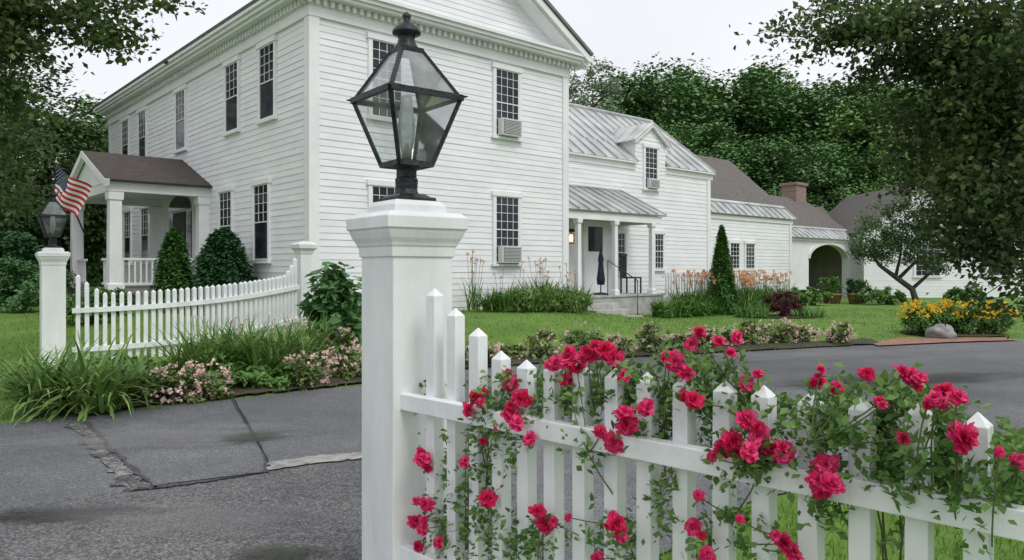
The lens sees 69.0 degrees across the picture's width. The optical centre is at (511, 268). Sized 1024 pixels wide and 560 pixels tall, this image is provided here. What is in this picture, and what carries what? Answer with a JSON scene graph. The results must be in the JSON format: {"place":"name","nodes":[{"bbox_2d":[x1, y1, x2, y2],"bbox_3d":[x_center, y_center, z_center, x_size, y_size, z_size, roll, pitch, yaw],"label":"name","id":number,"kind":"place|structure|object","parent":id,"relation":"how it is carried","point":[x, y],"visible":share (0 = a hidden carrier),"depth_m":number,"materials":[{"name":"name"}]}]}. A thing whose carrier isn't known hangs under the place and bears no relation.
{"place":"outdoors","nodes":[
{"label":"outdoors","id":0,"kind":"place"},
{"bbox_2d":[3,0,1019,179],"label":"sky","id":1,"kind":"structure","parent":0,"point":[624,32],"materials":[{"name":"white"}]},
{"bbox_2d":[0,339,1023,559],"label":"driveway","id":2,"kind":"structure","parent":0,"point":[44,460],"depth_m":5.96,"materials":[{"name":"grey asphalt"}]},
{"bbox_2d":[64,421,153,491],"bbox_3d":[-2.905,1.280,5.271,0.224,0.001,2.498,0,0,-37],"label":"crack strip","id":3,"kind":"object","parent":2,"relation":"on","point":[123,475],"visible":1,"depth_m":5.00,"materials":[{"name":"grey asphalt"}]},
{"bbox_2d":[0,447,571,559],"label":"worn apron","id":4,"kind":"object","parent":2,"relation":"on","point":[317,506],"visible":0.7,"depth_m":3.78,"materials":[{"name":"grey asphalt"}]},
{"bbox_2d":[0,506,120,519],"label":"puddle stain","id":5,"kind":"object","parent":4,"relation":"on","point":[58,513],"visible":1,"depth_m":3.86,"materials":[{"name":"grey"}]},
{"bbox_2d":[242,546,314,559],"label":"puddle stain","id":6,"kind":"object","parent":4,"relation":"on","point":[275,552],"visible":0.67,"depth_m":3.32,"materials":[{"name":"grey"}]},
{"bbox_2d":[346,199,467,559],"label":"gate post","id":7,"kind":"object","parent":4,"relation":"on","point":[406,247],"visible":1,"depth_m":2.92,"materials":[{"name":"paint"}]},
{"bbox_2d":[346,12,467,201],"bbox_3d":[-0.430,-0.659,3.040,0.363,0.774,0.363,0,0,-37],"label":"post lantern","id":8,"kind":"object","parent":7,"relation":"on","point":[439,98],"visible":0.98,"depth_m":3.03,"materials":[{"name":"metal"}]},
{"bbox_2d":[400,288,1023,559],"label":"picket fence","id":9,"kind":"object","parent":7,"relation":"attached to","point":[681,453],"visible":0.75,"depth_m":2.17,"materials":[{"name":"paint"}]},
{"bbox_2d":[266,451,361,469],"bbox_3d":[-1.206,1.274,5.032,0.908,0.001,0.239,0,0,-28],"label":"kerb remnant","id":10,"kind":"object","parent":2,"relation":"on","point":[311,459],"visible":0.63,"depth_m":4.97,"materials":[{"name":"concrete"}]},
{"bbox_2d":[406,345,568,559],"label":"rose bush","id":11,"kind":"object","parent":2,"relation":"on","point":[480,397],"visible":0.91,"depth_m":2.55,"materials":[{"name":"pink plant"}]},
{"bbox_2d":[0,286,1023,559],"bbox_3d":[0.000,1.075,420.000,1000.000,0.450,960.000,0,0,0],"label":"ground","id":12,"kind":"structure","parent":0,"point":[504,332],"depth_m":12.38,"materials":[{"name":"green plant"}]},
{"bbox_2d":[0,31,69,242],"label":"tree","id":13,"kind":"object","parent":12,"relation":"on","point":[6,215],"visible":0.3,"depth_m":20.24,"materials":[{"name":"green plant"}]},
{"bbox_2d":[0,347,69,397],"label":"ornamental grass","id":14,"kind":"object","parent":12,"relation":"on","point":[15,373],"depth_m":7.46,"materials":[{"name":"plant"}]},
{"bbox_2d":[0,224,75,306],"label":"shrub","id":15,"kind":"object","parent":12,"relation":"on","point":[18,245],"visible":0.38,"depth_m":16.71,"materials":[{"name":"green plant"}]},
{"bbox_2d":[0,256,76,312],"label":"shrub","id":16,"kind":"object","parent":12,"relation":"on","point":[24,297],"visible":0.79,"depth_m":14.20,"materials":[{"name":"green plant"}]},
{"bbox_2d":[35,248,70,364],"bbox_3d":[-6.040,0.514,9.800,0.364,1.572,0.364,0,0,-37],"label":"gate post","id":17,"kind":"object","parent":12,"relation":"on","point":[52,262],"visible":0.93,"depth_m":9.69,"materials":[{"name":"paint"}]},
{"bbox_2d":[36,189,69,247],"bbox_3d":[-6.040,-0.659,9.800,0.363,0.774,0.363,0,0,-37],"label":"post lantern","id":18,"kind":"object","parent":17,"relation":"on","point":[52,237],"visible":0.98,"depth_m":9.77,"materials":[{"name":"metal"}]},
{"bbox_2d":[0,52,108,285],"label":"tree","id":19,"kind":"object","parent":12,"relation":"on","point":[95,230],"visible":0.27,"depth_m":25.27,"materials":[{"name":"green plant"}]},
{"bbox_2d":[18,90,108,285],"bbox_3d":[-20.010,-3.581,36.606,8.660,9.771,8.947,0,0,-1],"label":"tree","id":20,"kind":"object","parent":12,"relation":"on","point":[85,105],"depth_m":34.72,"materials":[{"name":"green plant"}]},
{"bbox_2d":[66,286,117,324],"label":"shrub","id":21,"kind":"object","parent":12,"relation":"on","point":[71,303],"visible":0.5,"depth_m":12.52,"materials":[{"name":"green plant"}]},
{"bbox_2d":[0,0,207,225],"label":"tree","id":22,"kind":"object","parent":12,"relation":"on","point":[18,19],"visible":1,"depth_m":8.80,"materials":[{"name":"green plant"}]},
{"bbox_2d":[148,226,194,312],"bbox_3d":[-6.627,0.049,14.602,1.036,1.777,1.054,0,0,0],"label":"evergreen shrub","id":23,"kind":"object","parent":12,"relation":"on","point":[172,242],"visible":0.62,"depth_m":14.42,"materials":[{"name":"green plant"}]},
{"bbox_2d":[72,258,299,358],"bbox_3d":[-4.523,0.553,10.859,3.262,1.450,0.460,0,0,-43],"label":"picket fence","id":24,"kind":"object","parent":12,"relation":"on","point":[264,297],"visible":0.77,"depth_m":10.57,"materials":[{"name":"paint"}]},
{"bbox_2d":[19,371,361,417],"bbox_3d":[-2.557,1.249,8.213,4.938,0.042,1.016,0,0,-41],"label":"planting bed","id":25,"kind":"object","parent":12,"relation":"on","point":[238,389],"visible":0.19,"depth_m":7.79,"materials":[{"name":"soil"}]},
{"bbox_2d":[0,333,136,424],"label":"ornamental grass","id":26,"kind":"object","parent":25,"relation":"on","point":[37,379],"depth_m":6.58,"materials":[{"name":"green plant"}]},
{"bbox_2d":[0,328,175,427],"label":"ornamental grass","id":27,"kind":"object","parent":25,"relation":"on","point":[105,391],"depth_m":6.54,"materials":[{"name":"green plant"}]},
{"bbox_2d":[88,345,186,411],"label":"ornamental grass","id":28,"kind":"object","parent":25,"relation":"on","point":[127,366],"depth_m":7.16,"materials":[{"name":"plant"}]},
{"bbox_2d":[133,362,210,404],"bbox_3d":[-3.257,1.119,7.192,0.710,0.461,0.527,0,0,0],"label":"rose shrub","id":29,"kind":"object","parent":25,"relation":"on","point":[178,382],"visible":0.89,"depth_m":7.10,"materials":[{"name":"pink plant"}]},
{"bbox_2d":[129,315,260,387],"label":"ornamental grass","id":30,"kind":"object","parent":25,"relation":"on","point":[190,351],"depth_m":8.01,"materials":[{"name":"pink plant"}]},
{"bbox_2d":[170,358,234,399],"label":"rose shrub","id":31,"kind":"object","parent":25,"relation":"on","point":[221,392],"visible":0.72,"depth_m":7.33,"materials":[{"name":"pink plant"}]},
{"bbox_2d":[204,360,270,389],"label":"border plant","id":32,"kind":"object","parent":25,"relation":"on","point":[242,377],"visible":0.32,"depth_m":7.79,"materials":[{"name":"green plant"}]},
{"bbox_2d":[206,311,321,372],"bbox_3d":[-2.820,0.880,8.368,1.584,0.782,1.415,0,0,0],"label":"daylily","id":33,"kind":"object","parent":25,"relation":"on","point":[255,357],"visible":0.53,"depth_m":8.20,"materials":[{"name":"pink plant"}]},
{"bbox_2d":[234,362,299,391],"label":"border plant","id":34,"kind":"object","parent":25,"relation":"on","point":[278,380],"visible":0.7,"depth_m":7.91,"materials":[{"name":"green plant"}]},
{"bbox_2d":[239,314,348,364],"bbox_3d":[-2.647,0.920,8.844,1.651,0.810,1.698,0,0,0],"label":"daylily","id":35,"kind":"object","parent":25,"relation":"on","point":[301,342],"visible":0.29,"depth_m":8.76,"materials":[{"name":"green plant"}]},
{"bbox_2d":[273,349,333,388],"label":"rose shrub","id":36,"kind":"object","parent":25,"relation":"on","point":[302,369],"visible":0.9,"depth_m":8.02,"materials":[{"name":"green plant"}]},
{"bbox_2d":[317,344,361,379],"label":"rose shrub","id":37,"kind":"object","parent":25,"relation":"on","point":[344,371],"visible":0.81,"depth_m":8.52,"materials":[{"name":"pink plant"}]},
{"bbox_2d":[184,227,257,314],"bbox_3d":[-5.514,0.071,14.326,1.575,1.754,1.532,0,0,0],"label":"evergreen shrub","id":38,"kind":"object","parent":12,"relation":"on","point":[224,243],"visible":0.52,"depth_m":14.02,"materials":[{"name":"green plant"}]},
{"bbox_2d":[171,315,284,364],"bbox_3d":[-3.165,0.916,8.588,1.541,0.770,1.527,0,0,0],"label":"daylily","id":39,"kind":"object","parent":12,"relation":"on","point":[231,338],"visible":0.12,"depth_m":8.54,"materials":[{"name":"green plant"}]},
{"bbox_2d":[290,241,317,329],"bbox_3d":[-3.420,0.362,12.250,0.330,1.630,0.330,0,0,-42],"label":"fence post","id":40,"kind":"object","parent":12,"relation":"on","point":[303,251],"visible":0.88,"depth_m":12.16,"materials":[{"name":"paint"}]},
{"bbox_2d":[252,307,360,366],"bbox_3d":[-2.605,0.896,9.636,1.624,0.849,1.673,0,0,0],"label":"daylily","id":41,"kind":"object","parent":12,"relation":"on","point":[320,339],"visible":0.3,"depth_m":9.52,"materials":[{"name":"green plant"}]},
{"bbox_2d":[295,261,361,345],"bbox_3d":[-2.611,0.587,11.248,1.263,1.402,1.145,0,0,0],"label":"broadleaf plant","id":42,"kind":"object","parent":12,"relation":"on","point":[338,294],"visible":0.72,"depth_m":10.98,"materials":[{"name":"green plant"}]},
{"bbox_2d":[66,0,593,310],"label":"clapboard house","id":43,"kind":"structure","parent":12,"relation":"on","point":[243,122],"depth_m":15.41,"materials":[{"name":"white paint"}]},
{"bbox_2d":[53,161,91,234],"bbox_3d":[-9.163,-1.430,15.461,0.658,1.363,2.326,0,0,-33],"label":"flag","id":44,"kind":"object","parent":43,"relation":"attached to","point":[74,195],"visible":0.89,"depth_m":14.61,"materials":[{"name":"multicoloured fabric"}]},
{"bbox_2d":[122,207,132,264],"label":"window","id":45,"kind":"structure","parent":43,"relation":"in","point":[127,212],"depth_m":21.39,"materials":[{"name":"white paint"}]},
{"bbox_2d":[136,105,147,155],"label":"window","id":46,"kind":"structure","parent":43,"relation":"in","point":[142,113],"depth_m":20.30,"materials":[{"name":"white paint"}]},
{"bbox_2d":[138,206,149,264],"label":"window","id":47,"kind":"structure","parent":43,"relation":"in","point":[144,215],"depth_m":20.16,"materials":[{"name":"white paint"}]},
{"bbox_2d":[172,84,187,153],"bbox_3d":[-7.996,-3.585,17.947,0.090,1.570,0.860,0,0,-42],"label":"window","id":48,"kind":"structure","parent":43,"relation":"in","point":[180,93],"depth_m":17.97,"materials":[{"name":"white paint"}]},
{"bbox_2d":[168,196,194,281],"bbox_3d":[-7.962,-0.680,17.911,0.090,2.160,1.800,0,0,-42],"label":"door","id":49,"kind":"structure","parent":43,"relation":"in","point":[181,209],"depth_m":17.60,"materials":[{"name":"white paint"}]},
{"bbox_2d":[216,185,234,260],"bbox_3d":[-6.082,-0.915,15.795,0.090,1.630,0.860,0,0,-42],"label":"window","id":50,"kind":"structure","parent":43,"relation":"in","point":[225,194],"depth_m":15.78,"materials":[{"name":"white paint"}]},
{"bbox_2d":[221,54,240,136],"bbox_3d":[-5.856,-3.585,15.541,0.090,1.570,0.860,0,0,-42],"label":"window","id":51,"kind":"structure","parent":43,"relation":"in","point":[232,77],"depth_m":15.53,"materials":[{"name":"white paint"}]},
{"bbox_2d":[249,177,271,263],"bbox_3d":[-4.872,-0.915,14.435,0.090,1.630,0.860,0,0,-42],"label":"window","id":52,"kind":"structure","parent":43,"relation":"in","point":[261,188],"depth_m":14.43,"materials":[{"name":"white paint"}]},
{"bbox_2d":[255,34,277,124],"bbox_3d":[-4.693,-3.585,14.234,0.090,1.570,0.860,0,0,-42],"label":"window","id":53,"kind":"structure","parent":43,"relation":"in","point":[266,49],"depth_m":14.23,"materials":[{"name":"white paint"}]},
{"bbox_2d":[366,179,395,205],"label":"window","id":54,"kind":"structure","parent":43,"relation":"in","point":[377,189],"depth_m":13.82,"materials":[{"name":"white paint"}]},
{"bbox_2d":[366,32,405,123],"bbox_3d":[-2.337,-3.545,13.953,0.860,1.590,0.090,0,0,-42],"label":"window","id":55,"kind":"structure","parent":43,"relation":"in","point":[379,45],"depth_m":13.89,"materials":[{"name":"white paint"}]},
{"bbox_2d":[491,62,523,142],"bbox_3d":[-0.095,-3.545,15.946,0.860,1.590,0.090,0,0,-42],"label":"window","id":56,"kind":"structure","parent":43,"relation":"in","point":[506,79],"depth_m":15.93,"materials":[{"name":"white paint"}]},
{"bbox_2d":[491,190,523,265],"bbox_3d":[-0.095,-0.845,15.946,0.860,1.590,0.090,0,0,-42],"label":"window","id":57,"kind":"structure","parent":43,"relation":"in","point":[506,206],"depth_m":15.93,"materials":[{"name":"white paint"}]},
{"bbox_2d":[498,117,521,137],"bbox_3d":[-0.035,-3.000,15.880,0.560,0.360,0.168,0,0,-42],"label":"air conditioner","id":58,"kind":"object","parent":43,"relation":"attached to","point":[508,127],"visible":1,"depth_m":15.79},
{"bbox_2d":[498,246,521,262],"bbox_3d":[-0.035,-0.300,15.880,0.560,0.360,0.168,0,0,-42],"label":"air conditioner","id":59,"kind":"object","parent":43,"relation":"attached to","point":[509,254],"visible":1,"depth_m":15.77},
{"bbox_2d":[326,326,360,366],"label":"rose shrub","id":60,"kind":"object","parent":12,"relation":"on","point":[345,336],"visible":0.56,"depth_m":9.63,"materials":[{"name":"green plant"}]},
{"bbox_2d":[454,250,484,310],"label":"tall lily","id":61,"kind":"object","parent":12,"relation":"on","point":[474,294],"visible":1,"depth_m":14.62,"materials":[{"name":"green plant"}]},
{"bbox_2d":[471,264,515,311],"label":"perennial","id":62,"kind":"object","parent":12,"relation":"on","point":[492,303],"visible":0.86,"depth_m":14.49,"materials":[{"name":"green plant"}]},
{"bbox_2d":[496,269,560,312],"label":"perennial","id":63,"kind":"object","parent":12,"relation":"on","point":[524,301],"visible":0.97,"depth_m":14.41,"materials":[{"name":"green plant"}]},
{"bbox_2d":[522,268,572,312],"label":"perennial","id":64,"kind":"object","parent":12,"relation":"on","point":[561,299],"visible":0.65,"depth_m":14.92,"materials":[{"name":"green plant"}]},
{"bbox_2d":[539,263,595,312],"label":"perennial","id":65,"kind":"object","parent":12,"relation":"on","point":[573,305],"visible":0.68,"depth_m":15.38,"materials":[{"name":"green plant"}]},
{"bbox_2d":[569,56,625,112],"bbox_3d":[4.626,-5.309,40.163,4.042,13.427,4.517,0,0,29],"label":"tree","id":66,"kind":"object","parent":12,"relation":"on","point":[595,86],"visible":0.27,"depth_m":39.80,"materials":[{"name":"green plant"}]},
{"bbox_2d":[569,103,716,317],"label":"house wing","id":67,"kind":"structure","parent":12,"relation":"on","point":[617,206],"depth_m":20.79,"materials":[{"name":"white wood"}]},
{"bbox_2d":[583,220,605,293],"bbox_3d":[2.182,-0.285,19.653,0.850,1.930,0.075,0,0,-42],"label":"door","id":68,"kind":"structure","parent":67,"relation":"in","point":[594,232],"depth_m":19.56,"materials":[{"name":"white paint"}]},
{"bbox_2d":[642,143,660,191],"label":"window","id":69,"kind":"structure","parent":67,"relation":"in","point":[650,151],"depth_m":21.22,"materials":[{"name":"white paint"}]},
{"bbox_2d":[655,230,666,270],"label":"window","id":70,"kind":"structure","parent":67,"relation":"in","point":[659,234],"depth_m":21.51,"materials":[{"name":"white paint"}]},
{"bbox_2d":[583,52,717,154],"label":"tree","id":71,"kind":"object","parent":12,"relation":"on","point":[645,94],"visible":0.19,"depth_m":44.52,"materials":[{"name":"green plant"}]},
{"bbox_2d":[644,296,690,317],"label":"perennial","id":72,"kind":"object","parent":12,"relation":"on","point":[660,309],"visible":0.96,"depth_m":17.89,"materials":[{"name":"green plant"}]},
{"bbox_2d":[531,326,806,559],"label":"rose bush","id":73,"kind":"object","parent":12,"relation":"on","point":[754,450],"visible":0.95,"depth_m":2.06,"materials":[{"name":"pink plant"}]},
{"bbox_2d":[465,338,878,367],"bbox_3d":[2.636,1.249,11.441,8.343,0.043,1.002,0,0,-26],"label":"planting bed","id":74,"kind":"object","parent":12,"relation":"on","point":[755,346],"visible":0.44,"depth_m":11.89,"materials":[{"name":"brown soil"}]},
{"bbox_2d":[522,328,564,356],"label":"rose shrub","id":75,"kind":"object","parent":74,"relation":"on","point":[539,348],"visible":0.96,"depth_m":10.48,"materials":[{"name":"green plant"}]},
{"bbox_2d":[559,321,603,351],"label":"rose shrub","id":76,"kind":"object","parent":74,"relation":"on","point":[581,340],"visible":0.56,"depth_m":10.66,"materials":[{"name":"green plant"}]},
{"bbox_2d":[633,321,667,351],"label":"rose shrub","id":77,"kind":"object","parent":74,"relation":"on","point":[648,331],"visible":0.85,"depth_m":11.21,"materials":[{"name":"green plant"}]},
{"bbox_2d":[731,317,772,344],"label":"rose shrub","id":78,"kind":"object","parent":74,"relation":"on","point":[753,330],"visible":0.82,"depth_m":12.25,"materials":[{"name":"green plant"}]},
{"bbox_2d":[765,317,803,343],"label":"rose shrub","id":79,"kind":"object","parent":74,"relation":"on","point":[783,337],"visible":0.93,"depth_m":12.37,"materials":[{"name":"green plant"}]},
{"bbox_2d":[825,320,856,346],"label":"rose shrub","id":80,"kind":"object","parent":74,"relation":"on","point":[842,335],"visible":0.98,"depth_m":12.52,"materials":[{"name":"pink plant"}]},
{"bbox_2d":[642,52,760,151],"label":"tree","id":81,"kind":"object","parent":12,"relation":"on","point":[696,78],"visible":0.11,"depth_m":47.80,"materials":[{"name":"green plant"}]},
{"bbox_2d":[663,272,759,302],"bbox_3d":[5.725,0.645,21.020,4.700,1.110,0.081,0,0,-42],"label":"picket fence","id":82,"kind":"object","parent":12,"relation":"on","point":[679,277],"visible":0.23,"depth_m":19.94,"materials":[{"name":"white paint"}]},
{"bbox_2d":[663,119,763,187],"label":"tree","id":83,"kind":"object","parent":12,"relation":"on","point":[718,153],"visible":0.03,"depth_m":41.14,"materials":[{"name":"green plant"}]},
{"bbox_2d":[706,224,740,314],"bbox_3d":[5.455,0.053,19.410,1.088,2.443,1.060,0,0,0],"label":"arborvitae","id":84,"kind":"object","parent":12,"relation":"on","point":[726,287],"visible":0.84,"depth_m":19.22,"materials":[{"name":"green plant"}]},
{"bbox_2d":[667,64,805,189],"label":"tree","id":85,"kind":"object","parent":12,"relation":"on","point":[732,105],"visible":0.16,"depth_m":45.38,"materials":[{"name":"green plant"}]},
{"bbox_2d":[696,155,796,291],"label":"house wing","id":86,"kind":"structure","parent":12,"relation":"on","point":[752,217],"depth_m":26.14,"materials":[{"name":"white wood"}]},
{"bbox_2d":[714,49,839,170],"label":"tree","id":87,"kind":"object","parent":12,"relation":"on","point":[790,84],"visible":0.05,"depth_m":49.10,"materials":[{"name":"green plant"}]},
{"bbox_2d":[731,129,825,198],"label":"tree","id":88,"kind":"object","parent":12,"relation":"on","point":[759,160],"visible":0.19,"depth_m":40.13,"materials":[{"name":"green plant"}]},
{"bbox_2d":[736,314,822,317],"bbox_3d":[6.600,1.157,18.306,2.198,0.001,1.437,0,0,0],"label":"planting bed","id":89,"kind":"object","parent":12,"relation":"on","point":[777,316],"visible":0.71,"depth_m":18.00,"materials":[{"name":"soil"}]},
{"bbox_2d":[762,290,802,315],"bbox_3d":[6.667,0.893,18.281,0.985,0.762,0.852,0,0,0],"label":"barberry","id":90,"kind":"object","parent":89,"relation":"on","point":[785,307],"visible":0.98,"depth_m":18.17,"materials":[{"name":"purple plant"}]},
{"bbox_2d":[723,74,868,202],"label":"tree","id":91,"kind":"object","parent":12,"relation":"on","point":[799,122],"visible":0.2,"depth_m":44.66,"materials":[{"name":"green plant"}]},
{"bbox_2d":[769,182,854,298],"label":"carriage wing","id":92,"kind":"structure","parent":12,"relation":"on","point":[820,247],"depth_m":31.42,"materials":[{"name":"white wood"}]},
{"bbox_2d":[790,286,834,305],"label":"shrub","id":93,"kind":"object","parent":12,"relation":"on","point":[816,296],"visible":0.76,"depth_m":23.79,"materials":[{"name":"green plant"}]},
{"bbox_2d":[764,138,873,212],"bbox_3d":[16.858,-2.769,39.713,6.199,8.260,6.632,0,0,-17],"label":"tree","id":94,"kind":"object","parent":12,"relation":"on","point":[819,177],"visible":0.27,"depth_m":38.82,"materials":[{"name":"green plant"}]},
{"bbox_2d":[763,77,886,177],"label":"tree","id":95,"kind":"object","parent":12,"relation":"on","point":[839,84],"visible":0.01,"depth_m":47.52,"materials":[{"name":"green plant"}]},
{"bbox_2d":[797,65,940,205],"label":"tree","id":96,"kind":"object","parent":12,"relation":"on","point":[848,125],"visible":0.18,"depth_m":42.60,"materials":[{"name":"green plant"}]},
{"bbox_2d":[729,0,1023,339],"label":"tree","id":97,"kind":"object","parent":12,"relation":"on","point":[980,117],"visible":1,"depth_m":7.65,"materials":[{"name":"green plant"}]},
{"bbox_2d":[850,285,907,304],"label":"shrub","id":98,"kind":"object","parent":12,"relation":"on","point":[880,296],"visible":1,"depth_m":24.35,"materials":[{"name":"green plant"}]},
{"bbox_2d":[851,145,938,193],"bbox_3d":[19.698,-2.637,39.151,5.603,7.979,5.591,0,0,-1],"label":"tree","id":99,"kind":"object","parent":12,"relation":"on","point":[879,173],"visible":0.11,"depth_m":39.07,"materials":[{"name":"green plant"}]},
{"bbox_2d":[775,361,1023,559],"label":"rose bush","id":100,"kind":"object","parent":12,"relation":"on","point":[892,444],"visible":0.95,"depth_m":1.66,"materials":[{"name":"pink plant"}]},
{"bbox_2d":[845,194,966,303],"bbox_3d":[13.267,-0.572,25.027,4.372,3.794,2.123,0,0,0],"label":"apple tree","id":101,"kind":"object","parent":12,"relation":"on","point":[894,245],"visible":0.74,"depth_m":24.83,"materials":[{"name":"green plant"}]},
{"bbox_2d":[815,181,1023,297],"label":"annex","id":102,"kind":"object","parent":12,"relation":"on","point":[845,211],"visible":0.21,"depth_m":30.50,"materials":[{"name":"white paint"}]},
{"bbox_2d":[925,323,956,338],"bbox_3d":[7.859,1.209,13.711,0.496,0.411,0.550,0,0,0],"label":"boulder","id":103,"kind":"object","parent":12,"relation":"on","point":[941,330],"visible":0.71,"depth_m":13.52,"materials":[{"name":"stone"}]},
{"bbox_2d":[900,329,1005,336],"bbox_3d":[8.460,1.232,14.298,1.979,0.067,0.882,0,0,0],"label":"planting bed","id":104,"kind":"object","parent":12,"relation":"on","point":[968,334],"visible":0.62,"depth_m":14.15,"materials":[{"name":"soil"}]},
{"bbox_2d":[895,298,944,334],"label":"yellow flowers","id":105,"kind":"object","parent":104,"relation":"on","point":[920,321],"visible":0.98,"depth_m":14.06,"materials":[{"name":"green plant"}]},
{"bbox_2d":[928,298,965,331],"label":"yellow flowers","id":106,"kind":"object","parent":104,"relation":"on","point":[949,316],"visible":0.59,"depth_m":14.34,"materials":[{"name":"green plant"}]},
{"bbox_2d":[951,300,1003,333],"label":"yellow flowers","id":107,"kind":"object","parent":104,"relation":"on","point":[966,327],"visible":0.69,"depth_m":14.21,"materials":[{"name":"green plant"}]},
{"bbox_2d":[942,286,985,303],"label":"shrub","id":108,"kind":"object","parent":12,"relation":"on","point":[955,292],"visible":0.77,"depth_m":24.84,"materials":[{"name":"green plant"}]},
{"bbox_2d":[660,431,1023,559],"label":"lawn grass","id":109,"kind":"structure","parent":0,"point":[793,535],"depth_m":3.53,"materials":[{"name":"green plant"}]},
{"bbox_2d":[873,337,1015,344],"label":"clay path","id":110,"kind":"structure","parent":0,"point":[908,340],"depth_m":13.12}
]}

